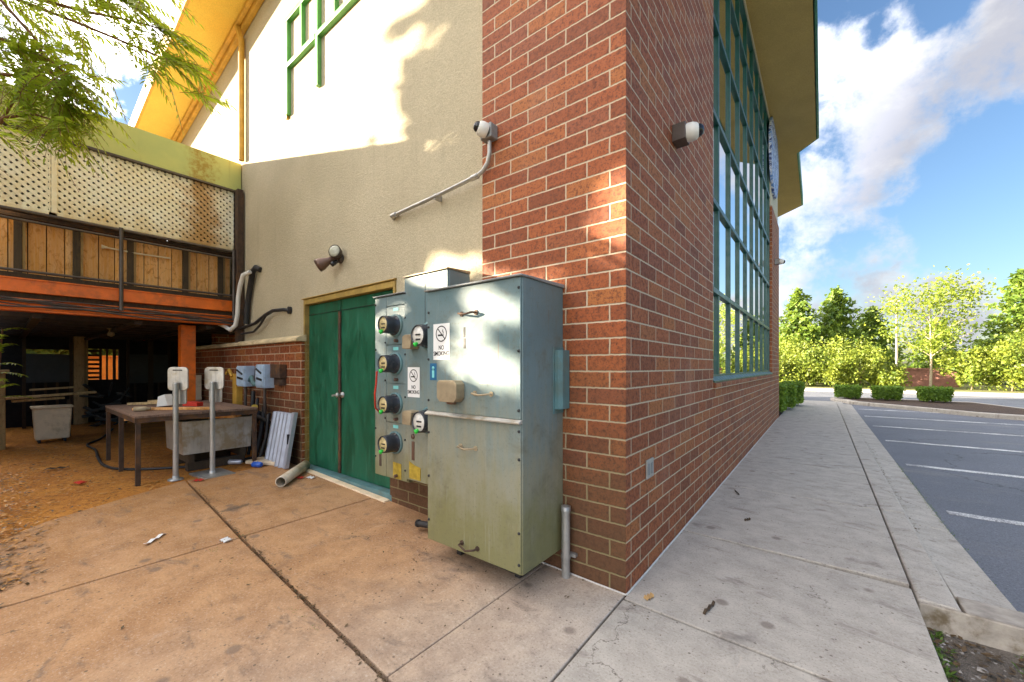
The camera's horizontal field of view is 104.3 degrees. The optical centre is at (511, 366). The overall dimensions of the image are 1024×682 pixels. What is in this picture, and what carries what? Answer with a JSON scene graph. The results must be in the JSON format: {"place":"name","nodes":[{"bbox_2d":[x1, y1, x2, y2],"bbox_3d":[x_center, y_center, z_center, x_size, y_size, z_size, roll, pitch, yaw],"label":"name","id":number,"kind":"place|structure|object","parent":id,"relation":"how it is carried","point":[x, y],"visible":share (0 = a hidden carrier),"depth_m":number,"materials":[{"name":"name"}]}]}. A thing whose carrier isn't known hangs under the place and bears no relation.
{"place":"outdoors","nodes":[
{"label":"outdoors","id":0,"kind":"place"},
{"bbox_2d":[0,370,9,449],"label":"pier","id":1,"kind":"structure","parent":0,"point":[2,419],"depth_m":6.01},
{"bbox_2d":[0,421,270,542],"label":"dirt floor","id":2,"kind":"structure","parent":0,"point":[17,438],"depth_m":4.81,"materials":[{"name":"soil"}]},
{"bbox_2d":[0,327,36,398],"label":"young sapling","id":3,"kind":"object","parent":2,"relation":"on","point":[1,352],"visible":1,"depth_m":5.79,"materials":[{"name":"green plant"}]},
{"bbox_2d":[26,349,62,353],"bbox_3d":[-14.442,-1.635,10.185,5.586,5.986,5.258,0,0,-12],"label":"broadleaf tree","id":4,"kind":"object","parent":2,"relation":"on","point":[37,351],"visible":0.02,"depth_m":10.56,"materials":[{"name":"green plant"}]},
{"bbox_2d":[22,336,72,428],"bbox_3d":[-9.680,0.300,8.312,0.060,1.900,0.690,0,0,38],"label":"partition panel","id":5,"kind":"object","parent":2,"relation":"on","point":[45,368],"visible":0.76,"depth_m":8.27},
{"bbox_2d":[6,386,96,435],"bbox_3d":[-8.377,0.817,7.147,0.527,0.884,1.262,0,0,38],"label":"sawhorse table","id":6,"kind":"object","parent":2,"relation":"on","point":[24,399],"visible":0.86,"depth_m":7.15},
{"bbox_2d":[30,404,73,443],"bbox_3d":[-7.716,0.955,6.683,0.400,0.600,0.470,0,0,38],"label":"wheeled bin","id":7,"kind":"object","parent":2,"relation":"on","point":[51,421],"visible":1,"depth_m":6.57,"materials":[{"name":"white plastic"}]},
{"bbox_2d":[73,336,87,424],"bbox_3d":[-9.390,0.300,8.676,0.150,1.900,0.220,0,0,38],"label":"timber post","id":8,"kind":"object","parent":2,"relation":"on","point":[80,361],"visible":0.82,"depth_m":8.61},
{"bbox_2d":[54,349,117,355],"bbox_3d":[-14.926,-1.525,13.177,5.347,5.803,5.146,0,0,-34],"label":"broadleaf tree","id":9,"kind":"object","parent":2,"relation":"on","point":[110,352],"depth_m":12.95,"materials":[{"name":"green plant"}]},
{"bbox_2d":[88,356,117,379],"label":"garden wall","id":10,"kind":"structure","parent":2,"relation":"on","point":[110,367],"depth_m":11.19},
{"bbox_2d":[0,335,211,427],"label":"enclosure","id":11,"kind":"object","parent":2,"relation":"on","point":[12,353],"visible":0.15,"depth_m":8.76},
{"bbox_2d":[88,349,115,379],"bbox_3d":[-9.416,-0.055,9.139,0.060,0.710,0.460,0,0,38],"label":"slatted screen","id":12,"kind":"object","parent":11,"relation":"attached to","point":[99,355],"visible":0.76,"depth_m":9.10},
{"bbox_2d":[79,382,132,426],"bbox_3d":[-8.693,0.836,8.546,0.861,1.014,0.742,0,0,38],"label":"scrap heap","id":13,"kind":"object","parent":2,"relation":"on","point":[90,412],"visible":0.81,"depth_m":8.48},
{"bbox_2d":[0,0,237,191],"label":"sumac tree","id":14,"kind":"object","parent":2,"relation":"on","point":[52,90],"visible":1,"depth_m":3.57,"materials":[{"name":"green plant"}]},
{"bbox_2d":[0,80,240,400],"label":"raised walkway","id":15,"kind":"structure","parent":2,"relation":"on","point":[162,154],"depth_m":5.71,"materials":[{"name":"orange paint"}]},
{"bbox_2d":[0,124,50,213],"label":"lattice panel","id":16,"kind":"object","parent":15,"relation":"attached to","point":[9,202],"visible":0.73,"depth_m":4.62,"materials":[{"name":"paint"}]},
{"bbox_2d":[0,209,230,296],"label":"timber fence","id":17,"kind":"object","parent":15,"relation":"on","point":[198,272],"visible":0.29,"depth_m":5.29,"materials":[{"name":"wood"}]},
{"bbox_2d":[101,244,170,258],"bbox_3d":[-5.197,-1.580,5.524,0.059,0.060,0.705,0,0,38],"label":"garden pole","id":18,"kind":"object","parent":17,"relation":"attached to","point":[104,247],"visible":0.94,"depth_m":5.52,"materials":[{"name":"brown wood"}]},
{"bbox_2d":[0,296,233,324],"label":"cable bundle","id":19,"kind":"object","parent":15,"relation":"on","point":[57,306],"visible":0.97,"depth_m":5.09,"materials":[{"name":"rubber"}]},
{"bbox_2d":[0,205,234,319],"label":"pipe railing","id":20,"kind":"object","parent":15,"relation":"attached to","point":[121,238],"visible":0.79,"depth_m":5.18,"materials":[{"name":"brown metal"}]},
{"bbox_2d":[51,139,233,249],"bbox_3d":[-4.951,-2.281,5.524,0.028,0.923,1.888,0,0,38],"label":"lattice panel","id":21,"kind":"object","parent":15,"relation":"attached to","point":[55,188],"visible":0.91,"depth_m":5.40,"materials":[{"name":"paint"}]},
{"bbox_2d":[218,270,251,331],"bbox_3d":[-4.239,-0.974,6.049,0.929,0.888,0.091,0,0,30],"label":"insulated pipe","id":22,"kind":"object","parent":15,"relation":"attached to","point":[237,304],"visible":0.88,"depth_m":5.98,"materials":[{"name":"white plastic"}]},
{"bbox_2d":[126,339,150,403],"bbox_3d":[-8.823,0.300,9.413,0.060,1.900,0.420,0,0,38],"label":"partition panel","id":23,"kind":"object","parent":2,"relation":"on","point":[138,368],"visible":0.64,"depth_m":9.39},
{"bbox_2d":[151,340,170,399],"bbox_3d":[-8.580,0.300,9.725,0.060,1.900,0.370,0,0,38],"label":"partition panel","id":24,"kind":"object","parent":2,"relation":"on","point":[160,365],"visible":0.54,"depth_m":9.70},
{"bbox_2d":[86,428,251,470],"bbox_3d":[-5.881,1.238,6.097,5.340,0.032,1.256,0,0,29],"label":"rubber hose","id":25,"kind":"object","parent":2,"relation":"on","point":[116,468],"visible":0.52,"depth_m":4.91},
{"bbox_2d":[167,367,188,481],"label":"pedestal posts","id":26,"kind":"object","parent":2,"relation":"on","point":[178,381],"visible":1,"depth_m":4.41,"materials":[{"name":"metal"}]},
{"bbox_2d":[105,400,257,486],"bbox_3d":[-4.339,0.888,5.194,1.920,0.736,1.145,0,0,38],"label":"work table","id":27,"kind":"object","parent":2,"relation":"on","point":[122,412],"visible":0.77,"depth_m":4.75,"materials":[{"name":"metal"}]},
{"bbox_2d":[127,400,156,404],"bbox_3d":[-4.818,0.485,5.438,0.751,0.070,0.144,0,0,1],"label":"lumber offcut","id":28,"kind":"object","parent":27,"relation":"on","point":[147,402],"visible":0.48,"depth_m":5.37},
{"bbox_2d":[157,394,172,406],"bbox_3d":[-4.492,0.438,5.168,0.188,0.160,0.085,0,0,11],"label":"carton","id":29,"kind":"object","parent":27,"relation":"on","point":[164,400],"visible":0.93,"depth_m":5.13,"materials":[{"name":"white plastic"}]},
{"bbox_2d":[132,407,209,410],"bbox_3d":[-4.045,0.502,4.757,0.848,0.028,0.060,0,0,-7],"label":"lumber offcut","id":30,"kind":"object","parent":27,"relation":"on","point":[181,408],"visible":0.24,"depth_m":4.75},
{"bbox_2d":[124,415,241,420],"bbox_3d":[-4.108,0.632,5.033,1.352,0.065,0.299,0,0,-1],"label":"shelf board","id":31,"kind":"object","parent":27,"relation":"attached to","point":[233,416],"visible":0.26,"depth_m":4.89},
{"bbox_2d":[183,401,202,405],"bbox_3d":[-4.202,0.488,5.247,0.233,0.060,0.094,0,0,11],"label":"wrapper","id":32,"kind":"object","parent":27,"relation":"on","point":[192,403],"visible":0.93,"depth_m":5.20,"materials":[{"name":"red plastic"}]},
{"bbox_2d":[196,375,201,399],"bbox_3d":[-5.767,0.700,7.136,0.080,1.100,0.320,0,0,38],"label":"appliance panel","id":33,"kind":"object","parent":2,"relation":"on","point":[198,387],"visible":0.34,"depth_m":7.21,"materials":[{"name":"white plastic"}]},
{"bbox_2d":[165,415,251,471],"bbox_3d":[-3.933,0.950,5.170,0.770,0.600,0.730,0,0,38],"label":"steel trough","id":34,"kind":"object","parent":2,"relation":"on","point":[233,435],"visible":0.82,"depth_m":4.96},
{"bbox_2d":[189,367,234,478],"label":"pedestal posts","id":35,"kind":"object","parent":2,"relation":"on","point":[214,380],"visible":1,"depth_m":4.61,"materials":[{"name":"metal"}]},
{"bbox_2d":[228,459,242,463],"bbox_3d":[-3.527,1.215,5.079,0.160,0.059,0.060,0,0,-3],"label":"drink can","id":36,"kind":"object","parent":2,"relation":"on","point":[235,461],"visible":1,"depth_m":5.06,"materials":[{"name":"metal"}]},
{"bbox_2d":[246,391,270,456],"bbox_3d":[-3.533,0.789,5.520,0.751,0.884,0.212,0,0,38],"label":"pipe cluster","id":37,"kind":"object","parent":2,"relation":"on","point":[262,418],"visible":0.49,"depth_m":5.40,"materials":[{"name":"black rubber"}]},
{"bbox_2d":[245,457,274,465],"bbox_3d":[-3.128,1.215,5.121,0.483,0.044,0.242,0,0,13],"label":"foam slab","id":38,"kind":"object","parent":2,"relation":"on","point":[264,461],"depth_m":5.04,"materials":[{"name":"white plastic"}]},
{"bbox_2d":[0,442,920,681],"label":"debris","id":39,"kind":"object","parent":2,"relation":"on","point":[291,586],"visible":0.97,"depth_m":2.71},
{"bbox_2d":[133,406,150,410],"bbox_3d":[-4.290,0.490,4.622,0.150,0.055,0.055,0,0,-20],"label":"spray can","id":40,"kind":"object","parent":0,"point":[142,408],"visible":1,"depth_m":4.60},
{"bbox_2d":[0,463,624,681],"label":"patio","id":41,"kind":"structure","parent":0,"point":[214,620],"depth_m":2.26,"materials":[{"name":"concrete"}]},
{"bbox_2d":[0,433,248,589],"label":"leaf litter","id":42,"kind":"object","parent":41,"relation":"on","point":[15,540],"visible":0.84,"depth_m":3.61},
{"bbox_2d":[264,411,297,468],"bbox_3d":[-2.935,0.904,5.048,0.595,0.668,0.182,0,0,38],"label":"ribbed panel","id":43,"kind":"object","parent":41,"relation":"on","point":[280,438],"visible":0.87,"depth_m":4.96,"materials":[{"name":"metal"}]},
{"bbox_2d":[275,460,309,486],"bbox_3d":[-2.459,1.198,4.492,0.110,0.125,0.667,0,0,-7],"label":"pvc pipe","id":44,"kind":"object","parent":41,"relation":"on","point":[285,478],"visible":1,"depth_m":4.36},
{"bbox_2d":[415,519,427,527],"bbox_3d":[-0.587,1.258,3.090,0.402,0.104,0.060,0,0,29],"label":"capped pipe","id":45,"kind":"object","parent":41,"relation":"on","point":[420,523],"visible":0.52,"depth_m":3.14,"materials":[{"name":"black"}]},
{"bbox_2d":[424,273,568,577],"bbox_3d":[-0.135,0.407,2.641,0.876,1.887,0.533,0,0,38],"label":"transformer cabinet","id":46,"kind":"object","parent":41,"relation":"on","point":[498,379],"visible":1,"depth_m":2.45,"materials":[{"name":"metal"}]},
{"bbox_2d":[0,0,1023,366],"label":"sky","id":47,"kind":"structure","parent":0,"point":[915,164],"materials":[{"name":"blue"}]},
{"bbox_2d":[554,400,947,681],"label":"sidewalk","id":48,"kind":"structure","parent":0,"point":[800,576],"depth_m":2.40,"materials":[{"name":"concrete"}]},
{"bbox_2d":[703,600,714,614],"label":"twig","id":49,"kind":"object","parent":48,"relation":"on","point":[708,608],"visible":1,"depth_m":2.21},
{"bbox_2d":[804,391,1023,612],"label":"parking lot","id":50,"kind":"structure","parent":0,"point":[996,550],"depth_m":5.57,"materials":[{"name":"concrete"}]},
{"bbox_2d":[830,397,1023,420],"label":"island kerb","id":51,"kind":"structure","parent":50,"relation":"on","point":[958,412],"depth_m":12.70,"materials":[{"name":"concrete"}]},
{"bbox_2d":[843,397,1023,414],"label":"island soil","id":52,"kind":"structure","parent":51,"relation":"on","point":[973,407],"depth_m":13.47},
{"bbox_2d":[832,384,862,398],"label":"clipped bush","id":53,"kind":"object","parent":52,"relation":"on","point":[848,391],"visible":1,"depth_m":16.25,"materials":[{"name":"green plant"}]},
{"bbox_2d":[870,385,905,400],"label":"clipped bush","id":54,"kind":"object","parent":52,"relation":"on","point":[891,392],"visible":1,"depth_m":15.38,"materials":[{"name":"green plant"}]},
{"bbox_2d":[914,385,954,402],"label":"clipped bush","id":55,"kind":"object","parent":52,"relation":"on","point":[934,393],"visible":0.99,"depth_m":14.53,"materials":[{"name":"green plant"}]},
{"bbox_2d":[844,404,1016,610],"bbox_3d":[7.765,1.508,8.751,0.265,0.285,16.382,0,0,38],"label":"gutter","id":56,"kind":"object","parent":50,"relation":"on","point":[962,573],"visible":0.53,"depth_m":3.29,"materials":[{"name":"concrete"}]},
{"bbox_2d":[897,463,995,585],"bbox_3d":[4.358,1.443,4.164,0.077,0.015,4.596,0,0,38],"label":"kerb moss","id":57,"kind":"object","parent":56,"relation":"on","point":[935,512],"visible":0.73,"depth_m":4.07,"materials":[{"name":"green plant"}]},
{"bbox_2d":[869,416,1018,424],"bbox_3d":[12.365,1.450,10.132,5.100,0.003,0.124,0,0,38],"label":"parking line","id":58,"kind":"object","parent":50,"relation":"on","point":[945,420],"visible":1,"depth_m":10.71,"materials":[{"name":"paint"}]},
{"bbox_2d":[873,425,1021,435],"bbox_3d":[10.861,1.450,8.198,5.100,0.003,0.124,0,0,38],"label":"parking line","id":59,"kind":"object","parent":50,"relation":"on","point":[952,431],"visible":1,"depth_m":8.90,"materials":[{"name":"paint"}]},
{"bbox_2d":[885,440,1023,451],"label":"parking line","id":60,"kind":"object","parent":50,"relation":"on","point":[956,446],"visible":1,"depth_m":7.22,"materials":[{"name":"paint"}]},
{"bbox_2d":[906,464,1023,477],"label":"parking line","id":61,"kind":"object","parent":50,"relation":"on","point":[966,471],"visible":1,"depth_m":5.50,"materials":[{"name":"paint"}]},
{"bbox_2d":[946,510,1023,525],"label":"parking line","id":62,"kind":"object","parent":50,"relation":"on","point":[986,518],"visible":1,"depth_m":3.80,"materials":[{"name":"paint"}]},
{"bbox_2d":[805,376,1023,392],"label":"verge","id":63,"kind":"structure","parent":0,"point":[980,388],"depth_m":25.15,"materials":[{"name":"soil"}]},
{"bbox_2d":[779,349,807,385],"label":"wild shrub","id":64,"kind":"object","parent":63,"relation":"on","point":[783,375],"visible":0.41,"depth_m":26.78,"materials":[{"name":"green plant"}]},
{"bbox_2d":[779,333,826,384],"bbox_3d":[21.042,-0.780,29.339,5.186,4.228,4.225,0,0,-9],"label":"wild shrub","id":65,"kind":"object","parent":63,"relation":"on","point":[793,348],"visible":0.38,"depth_m":28.74,"materials":[{"name":"green plant"}]},
{"bbox_2d":[779,287,829,381],"bbox_3d":[22.431,-2.397,30.692,6.089,7.732,5.347,0,0,38],"label":"evergreen tree","id":66,"kind":"object","parent":63,"relation":"on","point":[796,319],"visible":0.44,"depth_m":30.67,"materials":[{"name":"green plant"}]},
{"bbox_2d":[781,343,831,385],"bbox_3d":[19.929,-0.104,26.917,3.113,2.929,3.365,0,0,38],"label":"wild shrub","id":67,"kind":"object","parent":63,"relation":"on","point":[809,360],"visible":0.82,"depth_m":26.26,"materials":[{"name":"green plant"}]},
{"bbox_2d":[807,350,864,386],"bbox_3d":[20.750,0.113,25.712,2.712,2.447,2.794,0,0,0],"label":"wild shrub","id":68,"kind":"object","parent":63,"relation":"on","point":[834,371],"visible":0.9,"depth_m":25.11,"materials":[{"name":"green plant"}]},
{"bbox_2d":[811,285,888,381],"bbox_3d":[25.527,-2.302,31.242,6.040,8.205,6.533,0,0,-16],"label":"evergreen tree","id":69,"kind":"object","parent":63,"relation":"on","point":[835,319],"visible":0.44,"depth_m":30.66,"materials":[{"name":"green plant"}]},
{"bbox_2d":[813,324,888,384],"bbox_3d":[23.020,-0.772,27.528,4.540,4.224,4.643,0,0,38],"label":"wild shrub","id":70,"kind":"object","parent":63,"relation":"on","point":[832,344],"visible":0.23,"depth_m":27.27,"materials":[{"name":"green plant"}]},
{"bbox_2d":[831,342,896,387],"bbox_3d":[21.832,-0.075,25.035,3.318,2.923,2.833,0,0,11],"label":"wild shrub","id":71,"kind":"object","parent":63,"relation":"on","point":[873,354],"visible":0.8,"depth_m":24.63,"materials":[{"name":"green plant"}]},
{"bbox_2d":[844,305,913,382],"bbox_3d":[28.345,-1.678,31.552,5.208,6.310,5.600,0,0,-12],"label":"evergreen tree","id":72,"kind":"object","parent":63,"relation":"on","point":[869,319],"visible":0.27,"depth_m":30.98,"materials":[{"name":"green plant"}]},
{"bbox_2d":[862,358,912,388],"bbox_3d":[22.799,0.410,24.203,2.355,1.886,2.492,0,0,38],"label":"wild shrub","id":73,"kind":"object","parent":63,"relation":"on","point":[896,375],"visible":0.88,"depth_m":23.83,"materials":[{"name":"green plant"}]},
{"bbox_2d":[888,300,899,366],"bbox_3d":[24.916,-1.490,25.935,0.600,5.680,0.200,0,0,38],"label":"lamp pole","id":74,"kind":"object","parent":63,"relation":"on","point":[896,349],"visible":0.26,"depth_m":25.83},
{"bbox_2d":[857,264,1014,386],"bbox_3d":[25.098,-2.299,24.155,6.220,7.302,5.673,0,0,38],"label":"young tree","id":75,"kind":"object","parent":63,"relation":"on","point":[939,300],"visible":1,"depth_m":23.54,"materials":[{"name":"green plant"}]},
{"bbox_2d":[898,318,980,381],"bbox_3d":[33.889,-1.241,32.097,4.831,5.491,5.274,0,0,-32],"label":"evergreen tree","id":76,"kind":"object","parent":63,"relation":"on","point":[918,359],"visible":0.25,"depth_m":32.02,"materials":[{"name":"green plant"}]},
{"bbox_2d":[931,341,1014,389],"bbox_3d":[25.699,-0.063,22.346,2.899,2.796,2.840,0,0,38],"label":"wild shrub","id":77,"kind":"object","parent":63,"relation":"on","point":[973,355],"visible":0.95,"depth_m":22.24,"materials":[{"name":"green plant"}]},
{"bbox_2d":[950,326,1023,391],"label":"wild shrub","id":78,"kind":"object","parent":63,"relation":"on","point":[1017,373],"visible":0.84,"depth_m":21.23,"materials":[{"name":"green plant"}]},
{"bbox_2d":[959,268,1023,384],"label":"evergreen tree","id":79,"kind":"object","parent":63,"relation":"on","point":[1016,281],"visible":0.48,"depth_m":28.99,"materials":[{"name":"green plant"}]},
{"bbox_2d":[991,309,1023,365],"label":"wild shrub","id":80,"kind":"object","parent":63,"relation":"on","point":[1006,329],"visible":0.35,"depth_m":23.90,"materials":[{"name":"green plant"}]},
{"bbox_2d":[902,368,960,386],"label":"wall","id":81,"kind":"structure","parent":0,"point":[920,376],"depth_m":26.20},
{"bbox_2d":[928,630,1023,681],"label":"gravel bed","id":82,"kind":"object","parent":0,"point":[969,661],"depth_m":2.03,"materials":[{"name":"stone"}]},
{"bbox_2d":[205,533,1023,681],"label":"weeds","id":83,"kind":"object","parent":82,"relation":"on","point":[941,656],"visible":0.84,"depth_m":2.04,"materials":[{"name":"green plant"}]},
{"bbox_2d":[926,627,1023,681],"bbox_3d":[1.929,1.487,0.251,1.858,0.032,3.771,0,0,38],"label":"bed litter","id":84,"kind":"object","parent":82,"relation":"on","point":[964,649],"visible":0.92,"depth_m":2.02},
{"bbox_2d":[933,634,1023,680],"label":"pebbles","id":85,"kind":"object","parent":82,"relation":"on","point":[978,668],"visible":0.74,"depth_m":2.00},
{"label":"hedge soil","id":86,"kind":"structure","parent":0,"visible":0},
{"bbox_2d":[779,384,788,411],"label":"clipped bush","id":87,"kind":"object","parent":86,"relation":"on","point":[783,395],"visible":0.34,"depth_m":11.09,"materials":[{"name":"green plant"}]},
{"bbox_2d":[779,382,798,407],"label":"clipped bush","id":88,"kind":"object","parent":86,"relation":"on","point":[792,402],"visible":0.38,"depth_m":12.18,"materials":[{"name":"green plant"}]},
{"bbox_2d":[782,380,804,404],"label":"clipped bush","id":89,"kind":"object","parent":86,"relation":"on","point":[800,393],"visible":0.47,"depth_m":13.42,"materials":[{"name":"green plant"}]},
{"bbox_3d":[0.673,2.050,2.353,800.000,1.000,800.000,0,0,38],"label":"ground","id":90,"kind":"structure","parent":0,"visible":0},
{"bbox_2d":[128,0,818,596],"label":"commercial building","id":91,"kind":"structure","parent":90,"relation":"on","point":[594,190],"depth_m":3.81,"materials":[{"name":"brick"}]},
{"bbox_2d":[225,369,242,404],"bbox_3d":[-4.262,0.640,6.132,0.431,1.221,0.153,0,0,38],"label":"wall duct","id":92,"kind":"object","parent":91,"relation":"attached to","point":[237,394],"depth_m":6.12,"materials":[{"name":"gold metal"}]},
{"bbox_2d":[235,189,243,346],"bbox_3d":[-4.255,-1.530,6.213,0.120,2.440,0.080,0,0,38],"label":"wall channel","id":93,"kind":"object","parent":91,"relation":"attached to","point":[239,233],"depth_m":6.18,"materials":[{"name":"metal"}]},
{"bbox_2d":[236,366,254,405],"bbox_3d":[-3.950,0.340,5.889,0.320,0.700,0.152,0,0,38],"label":"disconnect box","id":94,"kind":"object","parent":91,"relation":"attached to","point":[243,373],"visible":0.89,"depth_m":5.81,"materials":[{"name":"blue paint"}]},
{"bbox_2d":[243,265,261,323],"bbox_3d":[-3.864,-1.067,5.939,0.511,0.846,0.107,0,0,38],"label":"line cover","id":95,"kind":"object","parent":91,"relation":"attached to","point":[250,285],"visible":0.93,"depth_m":5.96,"materials":[{"name":"black rubber"}]},
{"bbox_2d":[228,306,291,334],"bbox_3d":[-3.726,-0.637,5.785,2.043,0.306,0.109,0,0,36],"label":"black cable","id":96,"kind":"object","parent":91,"relation":"attached to","point":[288,309],"visible":0.96,"depth_m":5.63,"materials":[{"name":"rubber"}]},
{"bbox_2d":[255,364,273,416],"bbox_3d":[-3.397,0.330,5.459,0.280,0.720,0.152,0,0,38],"label":"disconnect box","id":97,"kind":"object","parent":91,"relation":"attached to","point":[264,380],"visible":0.94,"depth_m":5.39,"materials":[{"name":"blue paint"}]},
{"bbox_2d":[270,364,286,385],"bbox_3d":[-3.086,0.110,5.257,0.300,0.280,0.088,0,0,38],"label":"junction box","id":98,"kind":"object","parent":91,"relation":"attached to","point":[278,373],"visible":1,"depth_m":5.20,"materials":[{"name":"metal"}]},
{"bbox_2d":[314,245,343,271],"bbox_3d":[-2.021,-1.190,4.407,0.316,0.284,0.185,0,0,0],"label":"flood light","id":99,"kind":"object","parent":91,"relation":"attached to","point":[335,252],"visible":1,"depth_m":4.36,"materials":[{"name":"brown metal"}]},
{"bbox_2d":[309,300,374,472],"bbox_3d":[-1.831,0.228,4.463,1.804,1.984,0.065,0,0,38],"label":"door","id":100,"kind":"structure","parent":91,"relation":"in","point":[324,318],"depth_m":4.76,"materials":[{"name":"paint"}]},
{"bbox_2d":[332,290,392,488],"bbox_3d":[-1.577,0.228,4.223,1.115,1.984,0.132,0,0,38],"label":"door","id":101,"kind":"structure","parent":91,"relation":"in","point":[357,324],"depth_m":4.32,"materials":[{"name":"paint"}]},
{"bbox_2d":[373,291,412,482],"bbox_3d":[-1.031,0.163,3.470,0.478,1.605,0.386,0,0,38],"label":"meter cabinet","id":102,"kind":"object","parent":91,"relation":"attached to","point":[389,398],"visible":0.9,"depth_m":3.37,"materials":[{"name":"metal"}]},
{"bbox_2d":[402,267,470,483],"bbox_3d":[-0.651,0.086,3.143,0.536,1.668,0.375,0,0,38],"label":"meter cabinet","id":103,"kind":"object","parent":91,"relation":"attached to","point":[415,347],"visible":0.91,"depth_m":3.13,"materials":[{"name":"paint"}]},
{"bbox_2d":[390,141,491,220],"bbox_3d":[-0.652,-1.545,3.422,1.378,0.252,0.092,0,0,41],"label":"wall conduit","id":104,"kind":"object","parent":91,"relation":"attached to","point":[435,196],"depth_m":3.23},
{"bbox_2d":[473,121,496,143],"bbox_3d":[-0.204,-1.739,2.930,0.120,0.112,0.165,0,0,38],"label":"security camera","id":105,"kind":"object","parent":91,"relation":"attached to","point":[485,131],"visible":0.97,"depth_m":2.90,"materials":[{"name":"grey paint"}]},
{"bbox_2d":[561,504,577,578],"bbox_3d":[0.364,1.119,2.546,0.106,0.462,0.061,0,0,-17],"label":"conduit stub pipe","id":106,"kind":"object","parent":91,"relation":"attached to","point":[567,554],"visible":1,"depth_m":2.52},
{"bbox_2d":[646,457,653,479],"bbox_3d":[0.920,0.677,2.655,0.017,0.125,0.130,0,0,38],"label":"outlet cover","id":107,"kind":"object","parent":91,"relation":"attached to","point":[649,467],"visible":1,"depth_m":2.64,"materials":[{"name":"metal"}]},
{"bbox_2d":[672,121,703,148],"bbox_3d":[1.361,-1.801,3.065,0.212,0.137,0.143,0,0,38],"label":"security camera","id":108,"kind":"object","parent":91,"relation":"attached to","point":[684,133],"visible":1,"depth_m":3.03,"materials":[{"name":"white metal"}]},
{"bbox_2d":[713,0,773,388],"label":"window","id":109,"kind":"structure","parent":91,"relation":"in","point":[741,171],"depth_m":5.89,"materials":[{"name":"green glass"}]},
{"bbox_2d":[836,402,961,611],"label":"kerb","id":110,"kind":"structure","parent":90,"relation":"on","point":[927,583],"depth_m":3.14,"materials":[{"name":"concrete"}]},
{"bbox_2d":[804,388,1023,396],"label":"kerb","id":111,"kind":"structure","parent":90,"relation":"on","point":[955,393],"depth_m":20.14,"materials":[{"name":"concrete"}]},
{"bbox_2d":[918,597,1023,655],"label":"kerb return","id":112,"kind":"object","parent":90,"relation":"on","point":[996,627],"visible":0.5,"depth_m":2.18,"materials":[{"name":"concrete"}]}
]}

